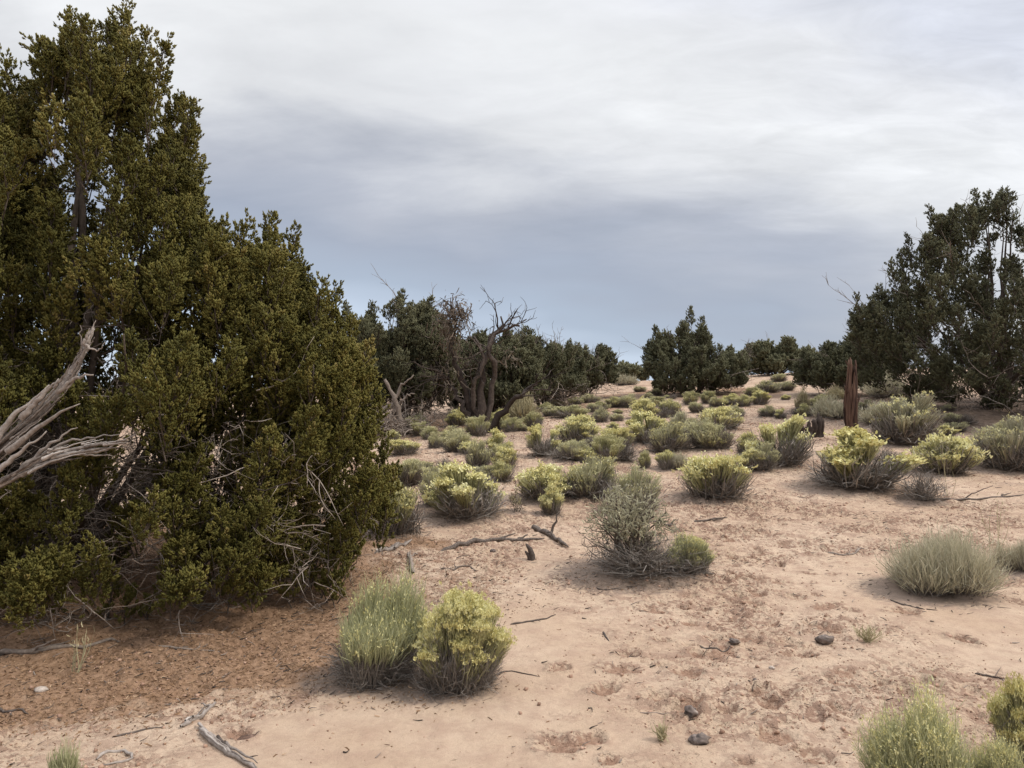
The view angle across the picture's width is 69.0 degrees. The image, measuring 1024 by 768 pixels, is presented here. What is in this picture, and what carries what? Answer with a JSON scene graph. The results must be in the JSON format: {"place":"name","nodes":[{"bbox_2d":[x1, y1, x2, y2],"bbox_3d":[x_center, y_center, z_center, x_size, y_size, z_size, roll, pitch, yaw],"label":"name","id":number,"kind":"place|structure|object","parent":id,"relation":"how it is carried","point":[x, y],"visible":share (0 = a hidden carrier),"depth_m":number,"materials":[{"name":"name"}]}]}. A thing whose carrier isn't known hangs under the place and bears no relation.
{"place":"outdoors","nodes":[
{"label":"outdoors","id":0,"kind":"place"},
{"bbox_2d":[0,368,1023,767],"bbox_3d":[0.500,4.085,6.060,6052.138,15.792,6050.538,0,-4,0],"label":"ground","id":1,"kind":"structure","parent":0,"point":[354,726],"depth_m":5.26,"materials":[{"name":"sand"}]},
{"bbox_2d":[0,637,117,654],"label":"fallen branch","id":2,"kind":"object","parent":1,"relation":"on","point":[37,649],"visible":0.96,"depth_m":5.09,"materials":[{"name":"grey wood"}]},
{"bbox_2d":[46,734,86,767],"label":"rabbitbrush","id":3,"kind":"object","parent":1,"relation":"on","point":[64,760],"visible":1,"depth_m":3.32,"materials":[{"name":"green plant"}]},
{"bbox_2d":[65,622,94,672],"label":"grass tuft","id":4,"kind":"object","parent":1,"relation":"on","point":[74,663],"visible":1,"depth_m":4.81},
{"bbox_2d":[96,749,132,764],"bbox_3d":[-1.927,1.811,3.620,0.167,0.036,0.146,-3,-5,39],"label":"stick","id":5,"kind":"object","parent":1,"relation":"on","point":[125,751],"visible":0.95,"depth_m":3.64,"materials":[{"name":"wood"}]},
{"bbox_2d":[180,701,216,726],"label":"fallen branch","id":6,"kind":"object","parent":1,"relation":"on","point":[190,719],"visible":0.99,"depth_m":4.13,"materials":[{"name":"wood"}]},
{"bbox_2d":[0,0,403,648],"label":"juniper tree","id":7,"kind":"object","parent":1,"relation":"on","point":[270,314],"visible":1,"depth_m":6.07,"materials":[{"name":"green plant"}]},
{"bbox_2d":[197,722,257,767],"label":"fallen branch","id":8,"kind":"object","parent":1,"relation":"on","point":[226,748],"visible":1,"depth_m":3.69,"materials":[{"name":"wood"}]},
{"bbox_2d":[322,558,435,691],"bbox_3d":[-0.851,1.506,4.699,0.727,0.885,0.755,-1,-4,22],"label":"rabbitbrush","id":9,"kind":"object","parent":1,"relation":"on","point":[378,636],"visible":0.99,"depth_m":4.58,"materials":[{"name":"green plant"}]},
{"bbox_2d":[374,539,411,552],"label":"fallen branch","id":10,"kind":"object","parent":1,"relation":"on","point":[396,545],"visible":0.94,"depth_m":7.98,"materials":[{"name":"wood"}]},
{"bbox_2d":[366,479,431,537],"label":"rabbitbrush","id":11,"kind":"object","parent":1,"relation":"on","point":[405,511],"visible":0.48,"depth_m":8.49,"materials":[{"name":"green plant"}]},
{"bbox_2d":[389,437,421,454],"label":"rabbitbrush","id":12,"kind":"object","parent":1,"relation":"on","point":[399,446],"visible":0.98,"depth_m":14.17,"materials":[{"name":"green plant"}]},
{"bbox_2d":[363,375,448,438],"bbox_3d":[-3.360,0.778,18.095,3.368,2.013,3.318,-2,-4,31],"label":"fallen tree","id":13,"kind":"object","parent":1,"relation":"on","point":[395,419],"visible":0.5,"depth_m":17.93,"materials":[{"name":"grey wood"}]},
{"bbox_2d":[339,264,476,427],"bbox_3d":[-2.927,-0.951,20.664,4.149,4.544,3.874,-1,-4,22],"label":"juniper tree","id":14,"kind":"object","parent":1,"relation":"on","point":[406,341],"visible":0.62,"depth_m":19.70,"materials":[{"name":"green plant"}]},
{"bbox_2d":[389,459,430,484],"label":"rabbitbrush","id":15,"kind":"object","parent":1,"relation":"on","point":[411,472],"visible":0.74,"depth_m":11.14,"materials":[{"name":"green plant"}]},
{"bbox_2d":[410,421,429,435],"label":"scrub plant","id":16,"kind":"object","parent":1,"relation":"on","point":[416,430],"visible":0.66,"depth_m":17.53,"materials":[{"name":"green plant"}]},
{"bbox_2d":[418,462,440,506],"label":"rabbitbrush","id":17,"kind":"object","parent":1,"relation":"on","point":[426,475],"visible":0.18,"depth_m":9.92,"materials":[{"name":"green plant"}]},
{"bbox_2d":[427,431,440,447],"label":"rabbitbrush","id":18,"kind":"object","parent":1,"relation":"on","point":[433,437],"visible":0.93,"depth_m":15.09,"materials":[{"name":"green plant"}]},
{"bbox_2d":[443,407,465,425],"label":"rabbitbrush","id":19,"kind":"object","parent":1,"relation":"on","point":[456,417],"visible":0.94,"depth_m":19.75,"materials":[{"name":"green plant"}]},
{"bbox_2d":[438,427,473,451],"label":"scrub plant","id":20,"kind":"object","parent":1,"relation":"on","point":[453,444],"visible":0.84,"depth_m":14.40,"materials":[{"name":"green plant"}]},
{"bbox_2d":[407,579,517,702],"bbox_3d":[-0.306,1.563,4.532,0.690,0.759,0.649,0,-4,0],"label":"rabbitbrush","id":21,"kind":"object","parent":1,"relation":"on","point":[462,642],"visible":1,"depth_m":4.38,"materials":[{"name":"yellow plant"}]},
{"bbox_2d":[417,458,511,520],"bbox_3d":[-0.524,1.339,9.464,1.234,0.794,1.190,2,-4,-27],"label":"rabbitbrush","id":22,"kind":"object","parent":1,"relation":"on","point":[458,490],"visible":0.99,"depth_m":9.33,"materials":[{"name":"green plant"}]},
{"bbox_2d":[464,414,490,435],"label":"rabbitbrush","id":23,"kind":"object","parent":1,"relation":"on","point":[474,425],"visible":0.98,"depth_m":17.54,"materials":[{"name":"green plant"}]},
{"bbox_2d":[463,438,492,467],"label":"rabbitbrush","id":24,"kind":"object","parent":1,"relation":"on","point":[475,457],"visible":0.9,"depth_m":12.76,"materials":[{"name":"green plant"}]},
{"bbox_2d":[404,287,567,432],"bbox_3d":[-0.677,-0.482,18.635,4.195,3.921,1.651,0,-4,0],"label":"dead tree","id":25,"kind":"object","parent":1,"relation":"on","point":[471,409],"visible":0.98,"depth_m":18.60,"materials":[{"name":"wood"}]},
{"bbox_2d":[439,533,543,551],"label":"fallen branch","id":26,"kind":"object","parent":1,"relation":"on","point":[471,541],"visible":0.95,"depth_m":8.34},
{"bbox_2d":[435,314,550,412],"bbox_3d":[-0.839,-0.536,23.699,3.677,3.346,4.180,3,-4,-35],"label":"juniper tree","id":27,"kind":"object","parent":1,"relation":"on","point":[510,383],"visible":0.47,"depth_m":22.67,"materials":[{"name":"green plant"}]},
{"bbox_2d":[485,427,513,457],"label":"rabbitbrush","id":28,"kind":"object","parent":1,"relation":"on","point":[497,436],"visible":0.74,"depth_m":13.79,"materials":[{"name":"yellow plant"}]},
{"bbox_2d":[484,458,515,481],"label":"rabbitbrush","id":29,"kind":"object","parent":1,"relation":"on","point":[502,471],"visible":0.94,"depth_m":11.48,"materials":[{"name":"green plant"}]},
{"bbox_2d":[0,496,1003,767],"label":"needle litter","id":30,"kind":"object","parent":1,"relation":"on","point":[76,682],"visible":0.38,"depth_m":5.00,"materials":[{"name":"plant"}]},
{"bbox_2d":[490,442,519,469],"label":"rabbitbrush","id":31,"kind":"object","parent":1,"relation":"on","point":[507,455],"visible":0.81,"depth_m":12.46,"materials":[{"name":"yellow plant"}]},
{"bbox_2d":[0,397,1022,765],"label":"twig litter","id":32,"kind":"object","parent":1,"relation":"on","point":[518,581],"visible":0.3,"depth_m":6.16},
{"bbox_2d":[0,402,1023,767],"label":"soil crumbs","id":33,"kind":"object","parent":1,"relation":"on","point":[596,612],"visible":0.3,"depth_m":5.42,"materials":[{"name":"soil"}]},
{"bbox_2d":[499,416,524,431],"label":"rabbitbrush","id":34,"kind":"object","parent":1,"relation":"on","point":[506,426],"visible":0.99,"depth_m":18.28,"materials":[{"name":"green plant"}]},
{"bbox_2d":[504,388,541,418],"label":"rabbitbrush","id":35,"kind":"object","parent":1,"relation":"on","point":[524,407],"visible":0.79,"depth_m":21.24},
{"bbox_2d":[521,409,544,426],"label":"rabbitbrush","id":36,"kind":"object","parent":1,"relation":"on","point":[534,417],"visible":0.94,"depth_m":19.47,"materials":[{"name":"green plant"}]},
{"bbox_2d":[507,460,575,500],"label":"rabbitbrush","id":37,"kind":"object","parent":1,"relation":"on","point":[534,483],"visible":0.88,"depth_m":10.21,"materials":[{"name":"green plant"}]},
{"bbox_2d":[524,423,561,455],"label":"rabbitbrush","id":38,"kind":"object","parent":1,"relation":"on","point":[537,446],"visible":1,"depth_m":13.87,"materials":[{"name":"green plant"}]},
{"bbox_2d":[487,315,602,408],"bbox_3d":[1.090,-0.712,26.127,4.131,3.418,4.041,0,-4,0],"label":"juniper tree","id":39,"kind":"object","parent":1,"relation":"on","point":[571,380],"visible":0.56,"depth_m":25.35,"materials":[{"name":"green plant"}]},
{"bbox_2d":[531,511,568,546],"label":"fallen branch","id":40,"kind":"object","parent":1,"relation":"on","point":[546,532],"visible":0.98,"depth_m":8.66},
{"bbox_2d":[538,483,564,515],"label":"rabbitbrush","id":41,"kind":"object","parent":1,"relation":"on","point":[552,501],"visible":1,"depth_m":9.52,"materials":[{"name":"green plant"}]},
{"bbox_2d":[545,404,590,416],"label":"rabbitbrush","id":42,"kind":"object","parent":1,"relation":"on","point":[562,411],"visible":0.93,"depth_m":21.48,"materials":[{"name":"green plant"}]},
{"bbox_2d":[555,438,588,459],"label":"scrub plant","id":43,"kind":"object","parent":1,"relation":"on","point":[565,452],"visible":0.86,"depth_m":13.12,"materials":[{"name":"green plant"}]},
{"bbox_2d":[554,413,601,442],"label":"rabbitbrush","id":44,"kind":"object","parent":1,"relation":"on","point":[578,425],"visible":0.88,"depth_m":16.01,"materials":[{"name":"green plant"}]},
{"bbox_2d":[571,447,597,461],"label":"scrub plant","id":45,"kind":"object","parent":1,"relation":"on","point":[582,454],"visible":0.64,"depth_m":13.00,"materials":[{"name":"green plant"}]},
{"bbox_2d":[561,451,622,500],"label":"rabbitbrush","id":46,"kind":"object","parent":1,"relation":"on","point":[586,484],"visible":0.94,"depth_m":10.32,"materials":[{"name":"green plant"}]},
{"bbox_2d":[588,405,610,421],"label":"rabbitbrush","id":47,"kind":"object","parent":1,"relation":"on","point":[600,415],"visible":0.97,"depth_m":20.18,"materials":[{"name":"green plant"}]},
{"bbox_2d":[569,341,632,398],"bbox_3d":[3.143,-0.507,30.036,3.051,2.445,2.621,-3,-5,40],"label":"juniper tree","id":48,"kind":"object","parent":1,"relation":"on","point":[606,369],"visible":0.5,"depth_m":29.61,"materials":[{"name":"green plant"}]},
{"bbox_2d":[590,430,627,461],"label":"scrub plant","id":49,"kind":"object","parent":1,"relation":"on","point":[605,447],"visible":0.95,"depth_m":13.00,"materials":[{"name":"green plant"}]},
{"bbox_2d":[596,425,637,446],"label":"rabbitbrush","id":50,"kind":"object","parent":1,"relation":"on","point":[624,432],"visible":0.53,"depth_m":14.44,"materials":[{"name":"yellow plant"}]},
{"bbox_2d":[614,372,640,384],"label":"rabbitbrush","id":51,"kind":"object","parent":1,"relation":"on","point":[623,380],"visible":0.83,"depth_m":38.54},
{"bbox_2d":[616,393,638,406],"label":"rabbitbrush","id":52,"kind":"object","parent":1,"relation":"on","point":[627,400],"visible":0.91,"depth_m":24.71,"materials":[{"name":"green plant"}]},
{"bbox_2d":[614,441,641,461],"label":"dead shrub","id":53,"kind":"object","parent":1,"relation":"on","point":[628,454],"visible":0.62,"depth_m":13.08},
{"bbox_2d":[579,482,684,577],"bbox_3d":[1.172,1.442,7.311,1.151,1.052,1.225,0,-4,0],"label":"sagebrush","id":54,"kind":"object","parent":1,"relation":"on","point":[635,513],"visible":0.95,"depth_m":7.14,"materials":[{"name":"green plant"}]},
{"bbox_2d":[597,460,667,513],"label":"rabbitbrush","id":55,"kind":"object","parent":1,"relation":"on","point":[635,477],"visible":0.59,"depth_m":9.75,"materials":[{"name":"green plant"}]},
{"bbox_2d":[616,360,648,380],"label":"juniper tree","id":56,"kind":"object","parent":1,"relation":"on","point":[627,368],"visible":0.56,"depth_m":51.50,"materials":[{"name":"green plant"}]},
{"bbox_2d":[626,396,660,416],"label":"rabbitbrush","id":57,"kind":"object","parent":1,"relation":"on","point":[645,404],"visible":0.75,"depth_m":21.09,"materials":[{"name":"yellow plant"}]},
{"bbox_2d":[637,449,651,468],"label":"rabbitbrush","id":58,"kind":"object","parent":1,"relation":"on","point":[644,458],"visible":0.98,"depth_m":12.57,"materials":[{"name":"green plant"}]},
{"bbox_2d":[563,525,727,581],"bbox_3d":[1.252,1.620,7.184,1.704,0.557,1.563,0,-4,0],"label":"dead shrub","id":59,"kind":"object","parent":1,"relation":"on","point":[662,562],"visible":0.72,"depth_m":7.02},
{"bbox_2d":[622,408,671,443],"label":"rabbitbrush","id":60,"kind":"object","parent":1,"relation":"on","point":[635,425],"visible":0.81,"depth_m":15.59,"materials":[{"name":"green plant"}]},
{"bbox_2d":[649,713,669,741],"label":"grass tuft","id":61,"kind":"object","parent":1,"relation":"on","point":[660,733],"visible":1,"depth_m":3.79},
{"bbox_2d":[657,450,674,469],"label":"rabbitbrush","id":62,"kind":"object","parent":1,"relation":"on","point":[665,458],"visible":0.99,"depth_m":12.43,"materials":[{"name":"green plant"}]},
{"bbox_2d":[643,419,693,450],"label":"rabbitbrush","id":63,"kind":"object","parent":1,"relation":"on","point":[659,437],"visible":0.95,"depth_m":14.26,"materials":[{"name":"green plant"}]},
{"bbox_2d":[655,398,683,416],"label":"rabbitbrush","id":64,"kind":"object","parent":1,"relation":"on","point":[672,405],"visible":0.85,"depth_m":21.17,"materials":[{"name":"green plant"}]},
{"bbox_2d":[668,450,688,467],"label":"scrub plant","id":65,"kind":"object","parent":1,"relation":"on","point":[679,461],"visible":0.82,"depth_m":12.43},
{"bbox_2d":[668,409,700,432],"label":"sagebrush","id":66,"kind":"object","parent":1,"relation":"on","point":[683,418],"visible":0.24,"depth_m":15.64,"materials":[{"name":"green plant"}]},
{"bbox_2d":[664,532,716,576],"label":"rabbitbrush","id":67,"kind":"object","parent":1,"relation":"on","point":[696,545],"visible":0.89,"depth_m":7.08,"materials":[{"name":"green plant"}]},
{"bbox_2d":[682,390,699,404],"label":"rabbitbrush","id":68,"kind":"object","parent":1,"relation":"on","point":[689,397],"visible":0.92,"depth_m":24.79,"materials":[{"name":"green plant"}]},
{"bbox_2d":[622,305,765,396],"bbox_3d":[7.268,-1.320,30.146,5.634,3.858,4.020,0,-4,0],"label":"juniper tree","id":69,"kind":"object","parent":1,"relation":"on","point":[692,363],"visible":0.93,"depth_m":29.14,"materials":[{"name":"green plant"}]},
{"bbox_2d":[687,732,710,744],"bbox_3d":[0.951,1.798,3.775,0.125,0.066,0.094,0,-4,0],"label":"rock","id":70,"kind":"object","parent":1,"relation":"on","point":[701,738],"visible":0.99,"depth_m":3.75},
{"bbox_2d":[683,412,738,448],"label":"rabbitbrush","id":71,"kind":"object","parent":1,"relation":"on","point":[701,430],"visible":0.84,"depth_m":14.46,"materials":[{"name":"green plant"}]},
{"bbox_2d":[671,449,757,499],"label":"rabbitbrush","id":72,"kind":"object","parent":1,"relation":"on","point":[725,476],"visible":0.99,"depth_m":10.30,"materials":[{"name":"green plant"}]},
{"bbox_2d":[695,401,749,428],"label":"rabbitbrush","id":73,"kind":"object","parent":1,"relation":"on","point":[722,414],"visible":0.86,"depth_m":17.86,"materials":[{"name":"yellow plant"}]},
{"bbox_2d":[733,394,754,406],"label":"rabbitbrush","id":74,"kind":"object","parent":1,"relation":"on","point":[744,400],"visible":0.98,"depth_m":23.43,"materials":[{"name":"green plant"}]},
{"bbox_2d":[734,431,756,454],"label":"rabbitbrush","id":75,"kind":"object","parent":1,"relation":"on","point":[741,444],"visible":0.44,"depth_m":13.66,"materials":[{"name":"green plant"}]},
{"bbox_2d":[732,448,767,468],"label":"scrub plant","id":76,"kind":"object","parent":1,"relation":"on","point":[747,452],"visible":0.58,"depth_m":12.37,"materials":[{"name":"green plant"}]},
{"bbox_2d":[749,389,771,404],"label":"rabbitbrush","id":77,"kind":"object","parent":1,"relation":"on","point":[761,397],"visible":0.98,"depth_m":23.88,"materials":[{"name":"green plant"}]},
{"bbox_2d":[742,440,780,470],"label":"rabbitbrush","id":78,"kind":"object","parent":1,"relation":"on","point":[771,458],"visible":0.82,"depth_m":12.37,"materials":[{"name":"green plant"}]},
{"bbox_2d":[756,405,779,416],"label":"scrub plant","id":79,"kind":"object","parent":1,"relation":"on","point":[769,411],"visible":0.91,"depth_m":20.72,"materials":[{"name":"green plant"}]},
{"bbox_2d":[752,380,784,391],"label":"rabbitbrush","id":80,"kind":"object","parent":1,"relation":"on","point":[768,386],"visible":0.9,"depth_m":28.96,"materials":[{"name":"green plant"}]},
{"bbox_2d":[744,331,817,375],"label":"juniper tree","id":81,"kind":"object","parent":1,"relation":"on","point":[768,358],"visible":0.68,"depth_m":41.35,"materials":[{"name":"green plant"}]},
{"bbox_2d":[743,413,820,466],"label":"rabbitbrush","id":82,"kind":"object","parent":1,"relation":"on","point":[791,440],"visible":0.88,"depth_m":12.89,"materials":[{"name":"green plant"}]},
{"bbox_2d":[792,385,809,407],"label":"sagebrush","id":83,"kind":"object","parent":1,"relation":"on","point":[800,400],"visible":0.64,"depth_m":21.90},
{"bbox_2d":[811,413,824,437],"bbox_3d":[6.886,0.951,16.781,0.319,0.613,0.197,0,-4,-8],"label":"stump","id":84,"kind":"object","parent":1,"relation":"on","point":[818,424],"visible":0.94,"depth_m":16.71,"materials":[{"name":"brown wood"}]},
{"bbox_2d":[814,634,833,644],"bbox_3d":[2.248,1.842,5.364,0.127,0.082,0.115,-3,-4,36],"label":"rock","id":85,"kind":"object","parent":1,"relation":"on","point":[824,639],"visible":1,"depth_m":5.33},
{"bbox_2d":[825,384,844,399],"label":"rabbitbrush","id":86,"kind":"object","parent":1,"relation":"on","point":[834,390],"visible":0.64,"depth_m":24.78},
{"bbox_2d":[809,387,862,417],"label":"sagebrush","id":87,"kind":"object","parent":1,"relation":"on","point":[833,409],"visible":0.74,"depth_m":19.82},
{"bbox_2d":[789,325,900,396],"bbox_3d":[12.103,-0.871,27.098,4.380,2.921,3.458,0,-4,0],"label":"juniper tree","id":88,"kind":"object","parent":1,"relation":"on","point":[824,368],"visible":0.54,"depth_m":26.42,"materials":[{"name":"green plant"}]},
{"bbox_2d":[843,357,860,430],"bbox_3d":[7.401,0.364,16.182,0.398,1.894,0.311,0,-4,0],"label":"snag","id":89,"kind":"object","parent":1,"relation":"on","point":[851,399],"visible":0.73,"depth_m":16.11,"materials":[{"name":"brown wood"}]},
{"bbox_2d":[803,423,928,492],"bbox_3d":[5.295,1.117,11.344,1.818,1.035,1.921,-3,-5,40],"label":"rabbitbrush","id":90,"kind":"object","parent":1,"relation":"on","point":[858,446],"visible":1,"depth_m":10.96,"materials":[{"name":"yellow plant"}]},
{"bbox_2d":[851,624,886,642],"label":"grass tuft","id":91,"kind":"object","parent":1,"relation":"on","point":[867,638],"visible":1,"depth_m":5.38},
{"bbox_2d":[858,400,890,423],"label":"sagebrush","id":92,"kind":"object","parent":1,"relation":"on","point":[865,417],"visible":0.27,"depth_m":18.45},
{"bbox_2d":[859,370,909,396],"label":"sagebrush","id":93,"kind":"object","parent":1,"relation":"on","point":[871,391],"visible":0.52,"depth_m":23.64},
{"bbox_2d":[865,390,951,444],"bbox_3d":[8.264,0.751,15.711,1.992,1.274,1.623,2,-4,-35],"label":"sagebrush","id":94,"kind":"object","parent":1,"relation":"on","point":[901,422],"visible":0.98,"depth_m":15.34,"materials":[{"name":"green plant"}]},
{"bbox_2d":[849,669,984,767],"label":"rabbitbrush","id":95,"kind":"object","parent":1,"relation":"on","point":[923,739],"visible":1,"depth_m":3.18,"materials":[{"name":"green plant"}]},
{"bbox_2d":[824,185,1023,417],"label":"juniper tree","id":96,"kind":"object","parent":1,"relation":"on","point":[997,374],"visible":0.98,"depth_m":19.48,"materials":[{"name":"green plant"}]},
{"bbox_2d":[887,466,962,502],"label":"dead shrub","id":97,"kind":"object","parent":1,"relation":"on","point":[923,492],"visible":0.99,"depth_m":10.40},
{"bbox_2d":[873,518,1017,597],"bbox_3d":[3.867,1.488,6.673,1.212,0.809,1.169,0,-4,0],"label":"rabbitbrush","id":98,"kind":"object","parent":1,"relation":"on","point":[933,567],"visible":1,"depth_m":6.46,"materials":[{"name":"plant"}]},
{"bbox_2d":[906,427,992,475],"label":"rabbitbrush","id":99,"kind":"object","parent":1,"relation":"on","point":[960,457],"visible":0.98,"depth_m":12.20,"materials":[{"name":"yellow plant"}]},
{"bbox_2d":[939,412,964,423],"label":"scrub plant","id":100,"kind":"object","parent":1,"relation":"on","point":[951,418],"visible":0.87,"depth_m":17.99,"materials":[{"name":"green plant"}]},
{"bbox_2d":[921,485,1023,500],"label":"fallen branch","id":101,"kind":"object","parent":1,"relation":"on","point":[960,499],"visible":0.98,"depth_m":10.54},
{"bbox_2d":[964,728,1023,767],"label":"rabbitbrush","id":102,"kind":"object","parent":1,"relation":"on","point":[1000,755],"visible":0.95,"depth_m":3.09,"materials":[{"name":"green plant"}]},
{"bbox_2d":[967,412,1023,472],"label":"sagebrush","id":103,"kind":"object","parent":1,"relation":"on","point":[1000,447],"visible":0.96,"depth_m":12.60,"materials":[{"name":"green plant"}]},
{"bbox_2d":[977,671,1023,767],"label":"rabbitbrush","id":104,"kind":"object","parent":1,"relation":"on","point":[1006,716],"visible":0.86,"depth_m":3.40,"materials":[{"name":"green plant"}]},
{"bbox_2d":[985,536,1023,571],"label":"rabbitbrush","id":105,"kind":"object","parent":1,"relation":"on","point":[1017,556],"visible":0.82,"depth_m":7.33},
{"bbox_2d":[0,0,1023,386],"label":"sky","id":106,"kind":"structure","parent":0,"point":[610,169],"materials":[{"name":"grey"}]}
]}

